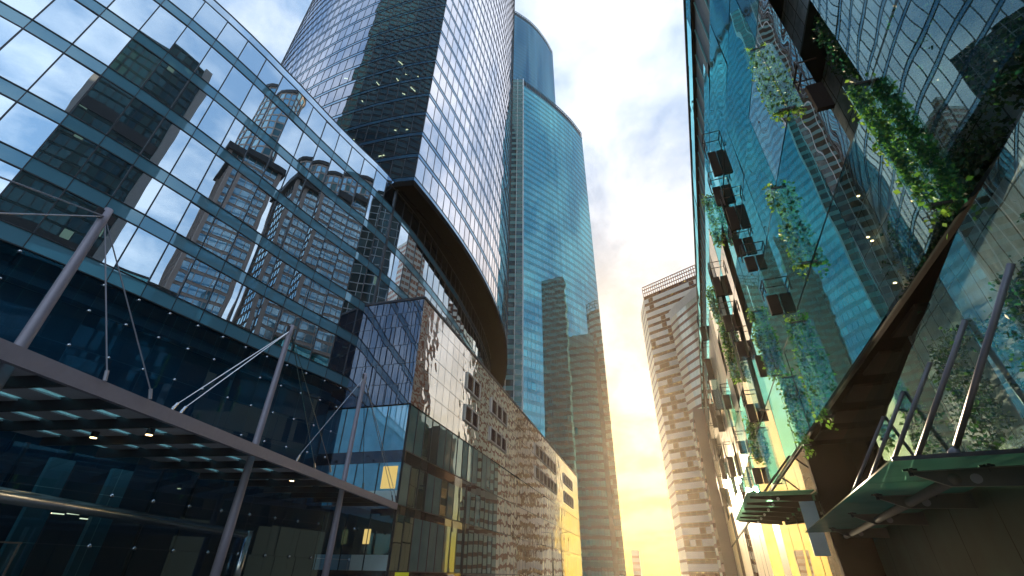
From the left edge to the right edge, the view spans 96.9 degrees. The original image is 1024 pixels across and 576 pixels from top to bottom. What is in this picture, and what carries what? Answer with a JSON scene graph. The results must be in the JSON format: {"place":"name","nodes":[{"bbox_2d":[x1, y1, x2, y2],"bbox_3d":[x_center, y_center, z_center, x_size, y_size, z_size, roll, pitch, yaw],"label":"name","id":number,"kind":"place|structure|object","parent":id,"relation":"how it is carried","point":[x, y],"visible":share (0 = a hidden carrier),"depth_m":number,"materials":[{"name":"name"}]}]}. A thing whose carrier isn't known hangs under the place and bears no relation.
{"place":"outdoors","nodes":[
{"label":"outdoors","id":0,"kind":"place"},
{"bbox_2d":[216,0,694,575],"label":"sky","id":1,"kind":"structure","parent":0,"point":[619,66],"materials":[{"name":"white"}]},
{"bbox_2d":[669,286,722,575],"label":"lit tower","id":2,"kind":"structure","parent":0,"point":[683,317],"depth_m":202.81,"materials":[{"name":"brown glass"}]},
{"bbox_2d":[693,408,737,575],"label":"brown block","id":3,"kind":"structure","parent":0,"point":[725,553],"depth_m":93.34,"materials":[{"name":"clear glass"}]},
{"label":"ground","id":4,"kind":"structure","parent":0,"visible":0},
{"bbox_2d":[0,442,355,575],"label":"lobby front","id":5,"kind":"object","parent":4,"relation":"on","point":[42,542],"visible":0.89,"depth_m":24.07,"materials":[{"name":"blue glass"}]},
{"bbox_2d":[0,338,397,509],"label":"entrance canopy","id":6,"kind":"object","parent":5,"relation":"attached to","point":[51,402],"visible":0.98,"depth_m":17.45,"materials":[{"name":"metal"}]},
{"bbox_2d":[0,0,490,504],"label":"glass podium","id":7,"kind":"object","parent":4,"relation":"on","point":[226,168],"visible":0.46,"depth_m":33.34,"materials":[{"name":"glass"}]},
{"bbox_2d":[1,0,51,17],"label":"window","id":8,"kind":"structure","parent":7,"relation":"in","point":[30,8],"depth_m":28.10,"materials":[{"name":"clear glass"}]},
{"bbox_2d":[0,102,58,154],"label":"window","id":9,"kind":"structure","parent":7,"relation":"in","point":[22,128],"depth_m":25.96,"materials":[{"name":"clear glass"}]},
{"bbox_2d":[0,28,61,89],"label":"window","id":10,"kind":"structure","parent":7,"relation":"in","point":[24,57],"depth_m":27.07,"materials":[{"name":"blue glass"}]},
{"bbox_2d":[0,169,63,231],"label":"window","id":11,"kind":"structure","parent":7,"relation":"in","point":[15,198],"depth_m":25.08,"materials":[{"name":"blue glass"}]},
{"bbox_2d":[27,53,98,112],"bbox_3d":[-27.814,-12.804,28.300,0.110,3.950,1.977,-23,-39,32],"label":"window","id":12,"kind":"structure","parent":7,"relation":"in","point":[65,81],"depth_m":28.23,"materials":[{"name":"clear glass"}]},
{"bbox_2d":[32,124,96,175],"bbox_3d":[-26.725,-8.242,27.247,0.110,2.850,1.972,-21,-39,31],"label":"window","id":13,"kind":"structure","parent":7,"relation":"in","point":[63,149],"depth_m":27.21,"materials":[{"name":"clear glass"}]},
{"bbox_2d":[33,190,96,249],"bbox_3d":[-25.699,-3.948,26.415,0.110,3.260,1.970,-19,-38,28],"label":"window","id":14,"kind":"structure","parent":7,"relation":"in","point":[69,231],"depth_m":26.32,"materials":[{"name":"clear glass"}]},
{"bbox_2d":[32,0,97,42],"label":"window","id":15,"kind":"structure","parent":7,"relation":"in","point":[68,19],"depth_m":29.47,"materials":[{"name":"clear glass"}]},
{"bbox_2d":[69,75,132,132],"bbox_3d":[-26.661,-11.956,29.605,0.110,3.950,1.971,-21,-39,31],"label":"window","id":16,"kind":"structure","parent":7,"relation":"in","point":[102,104],"depth_m":29.55,"materials":[{"name":"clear glass"}]},
{"bbox_2d":[72,15,130,64],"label":"window","id":17,"kind":"structure","parent":7,"relation":"in","point":[102,40],"depth_m":30.79,"materials":[{"name":"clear glass"}]},
{"bbox_2d":[74,146,131,195],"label":"window","id":18,"kind":"structure","parent":7,"relation":"in","point":[102,170],"depth_m":28.56,"materials":[{"name":"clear glass"}]},
{"bbox_2d":[86,214,136,266],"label":"window","id":19,"kind":"structure","parent":7,"relation":"in","point":[121,231],"depth_m":28.00,"materials":[{"name":"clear glass"}]},
{"bbox_2d":[107,0,158,29],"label":"window","id":20,"kind":"structure","parent":7,"relation":"in","point":[136,12],"depth_m":33.12,"materials":[{"name":"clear glass"}]},
{"bbox_2d":[108,38,160,86],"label":"window","id":21,"kind":"structure","parent":7,"relation":"in","point":[134,61],"depth_m":32.09,"materials":[{"name":"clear glass"}]},
{"bbox_2d":[106,97,163,153],"bbox_3d":[-25.578,-11.084,30.948,0.110,3.950,1.969,-19,-37,28],"label":"window","id":22,"kind":"structure","parent":7,"relation":"in","point":[137,123],"depth_m":30.90,"materials":[{"name":"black glass"}]},
{"bbox_2d":[112,165,162,213],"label":"window","id":23,"kind":"structure","parent":7,"relation":"in","point":[137,189],"depth_m":29.95,"materials":[{"name":"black glass"}]},
{"bbox_2d":[114,227,167,281],"bbox_3d":[-23.782,-2.134,29.220,0.110,3.260,1.956,-16,-36,25],"label":"window","id":24,"kind":"structure","parent":7,"relation":"in","point":[142,253],"depth_m":29.18,"materials":[{"name":"blue glass"}]},
{"bbox_2d":[139,5,185,50],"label":"window","id":25,"kind":"structure","parent":7,"relation":"in","point":[162,27],"depth_m":34.55,"materials":[{"name":"blue glass"}]},
{"bbox_2d":[141,60,187,106],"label":"window","id":26,"kind":"structure","parent":7,"relation":"in","point":[164,83],"depth_m":33.44,"materials":[{"name":"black glass"}]},
{"bbox_2d":[140,117,190,172],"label":"window","id":27,"kind":"structure","parent":7,"relation":"in","point":[167,142],"depth_m":32.28,"materials":[{"name":"blue glass"}]},
{"bbox_2d":[145,184,189,230],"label":"window","id":28,"kind":"structure","parent":7,"relation":"in","point":[168,207],"depth_m":31.36,"materials":[{"name":"blue glass"}]},
{"bbox_2d":[148,243,194,295],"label":"window","id":29,"kind":"structure","parent":7,"relation":"in","point":[173,267],"depth_m":30.61,"materials":[{"name":"blue glass"}]},
{"bbox_2d":[168,26,210,70],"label":"window","id":30,"kind":"structure","parent":7,"relation":"in","point":[189,48],"depth_m":35.91,"materials":[{"name":"blue glass"}]},
{"bbox_2d":[170,80,212,126],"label":"window","id":31,"kind":"structure","parent":7,"relation":"in","point":[192,103],"depth_m":34.83,"materials":[{"name":"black glass"}]},
{"bbox_2d":[170,136,214,189],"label":"window","id":32,"kind":"structure","parent":7,"relation":"in","point":[193,162],"depth_m":33.70,"materials":[{"name":"blue glass"}]},
{"bbox_2d":[175,201,214,245],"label":"window","id":33,"kind":"structure","parent":7,"relation":"in","point":[195,223],"depth_m":32.78,"materials":[{"name":"blue glass"}]},
{"bbox_2d":[177,258,219,308],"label":"window","id":34,"kind":"structure","parent":7,"relation":"in","point":[198,285],"depth_m":32.04,"materials":[{"name":"blue glass"}]},
{"bbox_2d":[192,1,226,37],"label":"window","id":35,"kind":"structure","parent":7,"relation":"in","point":[206,16],"depth_m":38.22,"materials":[{"name":"blue glass"}]},
{"bbox_2d":[194,46,232,89],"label":"window","id":36,"kind":"structure","parent":7,"relation":"in","point":[213,68],"depth_m":37.29,"materials":[{"name":"blue glass"}]},
{"bbox_2d":[197,99,234,144],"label":"window","id":37,"kind":"structure","parent":7,"relation":"in","point":[216,121],"depth_m":36.24,"materials":[{"name":"blue glass"}]},
{"bbox_2d":[197,154,236,205],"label":"window","id":38,"kind":"structure","parent":7,"relation":"in","point":[219,175],"depth_m":35.13,"materials":[{"name":"blue glass"}]},
{"bbox_2d":[202,217,236,259],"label":"window","id":39,"kind":"structure","parent":7,"relation":"in","point":[219,239],"depth_m":34.23,"materials":[{"name":"blue glass"}]},
{"bbox_2d":[204,272,241,319],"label":"window","id":40,"kind":"structure","parent":7,"relation":"in","point":[225,292],"depth_m":33.48,"materials":[{"name":"blue glass"}]},
{"bbox_2d":[216,21,247,57],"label":"window","id":41,"kind":"structure","parent":7,"relation":"in","point":[228,36],"depth_m":39.60,"materials":[{"name":"blue glass"}]},
{"bbox_2d":[218,65,252,108],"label":"window","id":42,"kind":"structure","parent":7,"relation":"in","point":[235,87],"depth_m":38.70,"materials":[{"name":"blue glass"}]},
{"bbox_2d":[221,117,254,160],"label":"window","id":43,"kind":"structure","parent":7,"relation":"in","point":[237,140],"depth_m":37.68,"materials":[{"name":"blue glass"}]},
{"bbox_2d":[221,171,257,220],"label":"window","id":44,"kind":"structure","parent":7,"relation":"in","point":[240,193],"depth_m":36.57,"materials":[{"name":"blue glass"}]},
{"bbox_2d":[226,232,257,272],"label":"window","id":45,"kind":"structure","parent":7,"relation":"in","point":[242,251],"depth_m":35.66,"materials":[{"name":"blue glass"}]},
{"bbox_2d":[228,285,262,330],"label":"window","id":46,"kind":"structure","parent":7,"relation":"in","point":[244,312],"depth_m":34.92,"materials":[{"name":"blue glass"}]},
{"bbox_2d":[238,41,265,75],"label":"window","id":47,"kind":"structure","parent":7,"relation":"in","point":[249,55],"depth_m":41.02,"materials":[{"name":"blue glass"}]},
{"bbox_2d":[240,84,270,125],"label":"window","id":48,"kind":"structure","parent":7,"relation":"in","point":[255,104],"depth_m":40.15,"materials":[{"name":"blue glass"}]},
{"bbox_2d":[242,135,272,176],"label":"window","id":49,"kind":"structure","parent":7,"relation":"in","point":[257,156],"depth_m":39.11,"materials":[{"name":"blue glass"}]},
{"bbox_2d":[243,186,275,234],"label":"window","id":50,"kind":"structure","parent":7,"relation":"in","point":[257,215],"depth_m":37.99,"materials":[{"name":"blue glass"}]},
{"bbox_2d":[247,245,276,283],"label":"window","id":51,"kind":"structure","parent":7,"relation":"in","point":[261,267],"depth_m":37.10,"materials":[{"name":"blue glass"}]},
{"bbox_2d":[250,296,281,340],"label":"window","id":52,"kind":"structure","parent":7,"relation":"in","point":[265,322],"depth_m":36.36,"materials":[{"name":"blue glass"}]},
{"bbox_2d":[257,59,282,92],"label":"window","id":53,"kind":"structure","parent":7,"relation":"in","point":[268,73],"depth_m":42.47,"materials":[{"name":"blue glass"}]},
{"bbox_2d":[259,101,287,140],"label":"window","id":54,"kind":"structure","parent":7,"relation":"in","point":[273,121],"depth_m":41.57,"materials":[{"name":"blue glass"}]},
{"bbox_2d":[262,150,289,190],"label":"window","id":55,"kind":"structure","parent":7,"relation":"in","point":[276,169],"depth_m":40.54,"materials":[{"name":"blue glass"}]},
{"bbox_2d":[263,201,292,246],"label":"window","id":56,"kind":"structure","parent":7,"relation":"in","point":[280,217],"depth_m":39.46,"materials":[{"name":"blue glass"}]},
{"bbox_2d":[267,258,294,294],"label":"window","id":57,"kind":"structure","parent":7,"relation":"in","point":[281,276],"depth_m":38.54,"materials":[{"name":"blue glass"}]},
{"bbox_2d":[271,307,300,349],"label":"window","id":58,"kind":"structure","parent":7,"relation":"in","point":[286,318],"depth_m":37.76,"materials":[{"name":"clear glass"}]},
{"bbox_2d":[275,76,298,107],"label":"window","id":59,"kind":"structure","parent":7,"relation":"in","point":[285,90],"depth_m":43.90,"materials":[{"name":"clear glass"}]},
{"bbox_2d":[277,117,302,155],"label":"window","id":60,"kind":"structure","parent":7,"relation":"in","point":[289,138],"depth_m":43.00,"materials":[{"name":"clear glass"}]},
{"bbox_2d":[280,165,305,203],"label":"window","id":61,"kind":"structure","parent":7,"relation":"in","point":[292,185],"depth_m":41.99,"materials":[{"name":"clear glass"}]},
{"bbox_2d":[281,214,308,258],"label":"window","id":62,"kind":"structure","parent":7,"relation":"in","point":[294,238],"depth_m":40.88,"materials":[{"name":"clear glass"}]},
{"bbox_2d":[286,269,311,305],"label":"window","id":63,"kind":"structure","parent":7,"relation":"in","point":[298,290],"depth_m":39.98,"materials":[{"name":"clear glass"}]},
{"bbox_2d":[291,317,317,357],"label":"window","id":64,"kind":"structure","parent":7,"relation":"in","point":[306,331],"depth_m":39.22,"materials":[{"name":"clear glass"}]},
{"bbox_2d":[294,131,317,169],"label":"window","id":65,"kind":"structure","parent":7,"relation":"in","point":[306,148],"depth_m":44.45,"materials":[{"name":"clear glass"}]},
{"bbox_2d":[296,179,319,215],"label":"window","id":66,"kind":"structure","parent":7,"relation":"in","point":[309,195],"depth_m":43.42,"materials":[{"name":"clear glass"}]},
{"bbox_2d":[298,226,324,269],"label":"window","id":67,"kind":"structure","parent":7,"relation":"in","point":[313,242],"depth_m":42.31,"materials":[{"name":"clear glass"}]},
{"bbox_2d":[304,280,327,314],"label":"window","id":68,"kind":"structure","parent":7,"relation":"in","point":[316,297],"depth_m":41.39,"materials":[{"name":"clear glass"}]},
{"bbox_2d":[309,146,330,181],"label":"window","id":69,"kind":"structure","parent":7,"relation":"in","point":[320,163],"depth_m":45.88,"materials":[{"name":"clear glass"}]},
{"bbox_2d":[309,326,334,366],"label":"window","id":70,"kind":"structure","parent":7,"relation":"in","point":[323,342],"depth_m":40.62,"materials":[{"name":"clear glass"}]},
{"bbox_2d":[312,191,334,227],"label":"window","id":71,"kind":"structure","parent":7,"relation":"in","point":[324,207],"depth_m":44.85,"materials":[{"name":"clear glass"}]},
{"bbox_2d":[315,238,339,279],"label":"window","id":72,"kind":"structure","parent":7,"relation":"in","point":[329,252],"depth_m":43.73,"materials":[{"name":"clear glass"}]},
{"bbox_2d":[321,290,343,323],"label":"window","id":73,"kind":"structure","parent":7,"relation":"in","point":[332,308],"depth_m":42.81,"materials":[{"name":"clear glass"}]},
{"bbox_2d":[323,159,343,194],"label":"window","id":74,"kind":"structure","parent":7,"relation":"in","point":[334,175],"depth_m":47.30,"materials":[{"name":"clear glass"}]},
{"bbox_2d":[327,203,348,238],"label":"window","id":75,"kind":"structure","parent":7,"relation":"in","point":[338,220],"depth_m":46.27,"materials":[{"name":"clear glass"}]},
{"bbox_2d":[328,335,349,373],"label":"window","id":76,"kind":"structure","parent":7,"relation":"in","point":[339,352],"depth_m":42.09,"materials":[{"name":"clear glass"}]},
{"bbox_2d":[331,248,353,289],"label":"window","id":77,"kind":"structure","parent":7,"relation":"in","point":[344,262],"depth_m":45.15,"materials":[{"name":"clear glass"}]},
{"bbox_2d":[342,214,361,249],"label":"window","id":78,"kind":"structure","parent":7,"relation":"in","point":[351,235],"depth_m":47.69,"materials":[{"name":"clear glass"}]},
{"bbox_2d":[347,258,366,298],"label":"window","id":79,"kind":"structure","parent":7,"relation":"in","point":[358,271],"depth_m":46.61,"materials":[{"name":"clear glass"}]},
{"bbox_2d":[281,0,514,386],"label":"office tower","id":80,"kind":"structure","parent":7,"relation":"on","point":[413,99],"depth_m":78.05,"materials":[{"name":"blue glass"}]},
{"bbox_2d":[376,194,490,372],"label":"window","id":81,"kind":"structure","parent":7,"relation":"in","point":[393,267],"depth_m":61.11,"materials":[{"name":"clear glass"}]},
{"bbox_2d":[305,296,581,575],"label":"mirror block","id":82,"kind":"structure","parent":4,"relation":"on","point":[453,420],"depth_m":44.75,"materials":[{"name":"glass"}]},
{"bbox_2d":[312,513,396,575],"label":"front window","id":83,"kind":"structure","parent":82,"relation":"in","point":[375,555],"depth_m":34.57,"materials":[{"name":"black glass"}]},
{"bbox_2d":[305,462,403,512],"bbox_3d":[-12.901,16.293,36.908,8.381,3.790,0.224,-7,-33,13],"label":"front window","id":84,"kind":"structure","parent":82,"relation":"in","point":[373,472],"depth_m":37.14,"materials":[{"name":"blue glass"}]},
{"bbox_2d":[317,404,410,461],"bbox_3d":[-12.839,12.685,39.200,8.381,4.760,0.224,-7,-33,13],"label":"front window","id":85,"kind":"structure","parent":82,"relation":"in","point":[392,421],"depth_m":39.41,"materials":[{"name":"blue glass"}]},
{"bbox_2d":[513,11,555,104],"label":"tower","id":86,"kind":"structure","parent":4,"relation":"on","point":[533,59],"depth_m":318.29,"materials":[{"name":"blue glass"}]},
{"bbox_2d":[503,79,626,575],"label":"teal tower","id":87,"kind":"structure","parent":4,"relation":"on","point":[555,386],"depth_m":184.11,"materials":[{"name":"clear glass"}]},
{"bbox_2d":[641,265,719,575],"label":"banded tower","id":88,"kind":"structure","parent":4,"relation":"on","point":[694,539],"depth_m":213.00,"materials":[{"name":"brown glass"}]},
{"bbox_2d":[683,0,1023,575],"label":"glass building","id":89,"kind":"structure","parent":4,"relation":"on","point":[865,330],"depth_m":14.48,"materials":[{"name":"glass"}]},
{"bbox_2d":[745,307,776,380],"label":"climbing plant","id":90,"kind":"object","parent":89,"relation":"attached to","point":[760,341],"visible":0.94,"depth_m":23.96,"materials":[{"name":"green plant"}]},
{"bbox_2d":[744,47,790,127],"bbox_3d":[8.714,-7.015,15.633,0.825,4.588,0.416,-7,-33,13],"label":"climbing plant","id":91,"kind":"object","parent":89,"relation":"attached to","point":[767,89],"visible":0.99,"depth_m":15.43,"materials":[{"name":"green plant"}]},
{"bbox_2d":[736,455,813,524],"bbox_3d":[14.113,11.414,25.607,2.723,2.613,12.261,-11,-34,17],"label":"glass canopy","id":92,"kind":"object","parent":89,"relation":"attached to","point":[765,506],"visible":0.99,"depth_m":23.08,"materials":[{"name":"green glass"}]},
{"bbox_2d":[762,181,808,280],"bbox_3d":[9.790,-2.144,16.209,0.791,4.437,0.427,-13,-35,20],"label":"climbing plant","id":93,"kind":"object","parent":89,"relation":"attached to","point":[773,196],"visible":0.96,"depth_m":16.11,"materials":[{"name":"green plant"}]},
{"bbox_2d":[773,369,815,458],"bbox_3d":[12.506,5.498,20.114,0.900,4.040,0.471,-7,-33,13],"label":"climbing plant","id":94,"kind":"object","parent":89,"relation":"attached to","point":[788,396],"visible":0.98,"depth_m":20.09,"materials":[{"name":"green plant"}]},
{"bbox_2d":[783,312,838,430],"bbox_3d":[10.994,2.918,16.894,0.903,4.758,0.455,-7,-33,13],"label":"climbing plant","id":95,"kind":"object","parent":89,"relation":"attached to","point":[808,372],"visible":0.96,"depth_m":16.78,"materials":[{"name":"green plant"}]},
{"bbox_2d":[799,501,830,555],"bbox_3d":[13.070,10.369,19.612,0.600,2.100,0.100,-10,-34,17],"label":"door panel","id":96,"kind":"structure","parent":89,"relation":"attached to","point":[818,540],"depth_m":19.52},
{"bbox_2d":[810,0,877,83],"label":"shrub","id":97,"kind":"object","parent":89,"relation":"in","point":[848,51],"visible":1,"depth_m":11.00,"materials":[{"name":"green plant"}]},
{"bbox_2d":[840,75,958,238],"bbox_3d":[7.347,-2.696,8.782,0.779,4.442,0.397,-7,-33,13],"label":"climbing plant","id":98,"kind":"object","parent":89,"relation":"attached to","point":[885,133],"visible":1,"depth_m":8.72,"materials":[{"name":"green plant"}]},
{"bbox_2d":[876,190,951,313],"bbox_3d":[8.611,-0.983,9.481,0.843,2.114,3.008,-11,-34,18],"label":"shrub","id":99,"kind":"object","parent":89,"relation":"in","point":[916,240],"visible":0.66,"depth_m":9.48,"materials":[{"name":"green plant"}]},
{"bbox_2d":[805,263,1023,538],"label":"glass canopy","id":100,"kind":"object","parent":89,"relation":"attached to","point":[895,489],"visible":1,"depth_m":8.65,"materials":[{"name":"glass"}]},
{"bbox_2d":[857,29,981,202],"bbox_3d":[8.114,-3.284,9.231,0.920,2.898,3.326,-9,-34,16],"label":"shrub","id":101,"kind":"object","parent":89,"relation":"in","point":[917,124],"visible":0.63,"depth_m":8.70,"materials":[{"name":"green plant"}]},
{"bbox_2d":[899,401,963,454],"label":"shrub","id":102,"kind":"object","parent":89,"relation":"attached to","point":[933,448],"visible":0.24,"depth_m":10.87,"materials":[{"name":"green plant"}]},
{"bbox_2d":[876,0,1014,122],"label":"shrub","id":103,"kind":"object","parent":89,"relation":"in","point":[921,30],"visible":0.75,"depth_m":7.94,"materials":[{"name":"green plant"}]},
{"bbox_2d":[928,113,1013,223],"bbox_3d":[7.897,-1.891,7.789,0.948,1.597,2.178,-10,-34,17],"label":"shrub","id":104,"kind":"object","parent":89,"relation":"on","point":[960,176],"visible":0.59,"depth_m":7.63,"materials":[{"name":"green plant"}]},
{"bbox_2d":[920,0,1023,138],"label":"shrub","id":105,"kind":"object","parent":89,"relation":"in","point":[1002,28],"visible":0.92,"depth_m":6.79,"materials":[{"name":"green plant"}]},
{"bbox_2d":[923,315,1023,450],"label":"shrub","id":106,"kind":"object","parent":89,"relation":"attached to","point":[958,379],"visible":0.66,"depth_m":8.66,"materials":[{"name":"green plant"}]},
{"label":"pavement","id":107,"kind":"structure","parent":0,"visible":0},
{"bbox_2d":[0,176,152,398],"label":"canopy mast","id":108,"kind":"object","parent":107,"relation":"on","point":[37,319],"visible":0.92,"depth_m":13.34,"materials":[{"name":"metal"}]},
{"bbox_2d":[0,486,252,575],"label":"entrance portal","id":109,"kind":"object","parent":107,"relation":"on","point":[15,497],"visible":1,"depth_m":17.24,"materials":[{"name":"metal"}]},
{"bbox_2d":[171,325,330,575],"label":"canopy mast","id":110,"kind":"object","parent":107,"relation":"on","point":[221,553],"visible":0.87,"depth_m":20.27,"materials":[{"name":"metal"}]},
{"bbox_2d":[295,373,396,575],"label":"canopy mast","id":111,"kind":"object","parent":107,"relation":"on","point":[329,551],"visible":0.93,"depth_m":28.28,"materials":[{"name":"metal"}]},
{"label":"pavement","id":112,"kind":"structure","parent":0,"visible":0},
{"bbox_2d":[966,255,1023,394],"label":"shrub","id":113,"kind":"object","parent":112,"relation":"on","point":[1013,298],"visible":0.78,"depth_m":7.09,"materials":[{"name":"green plant"}]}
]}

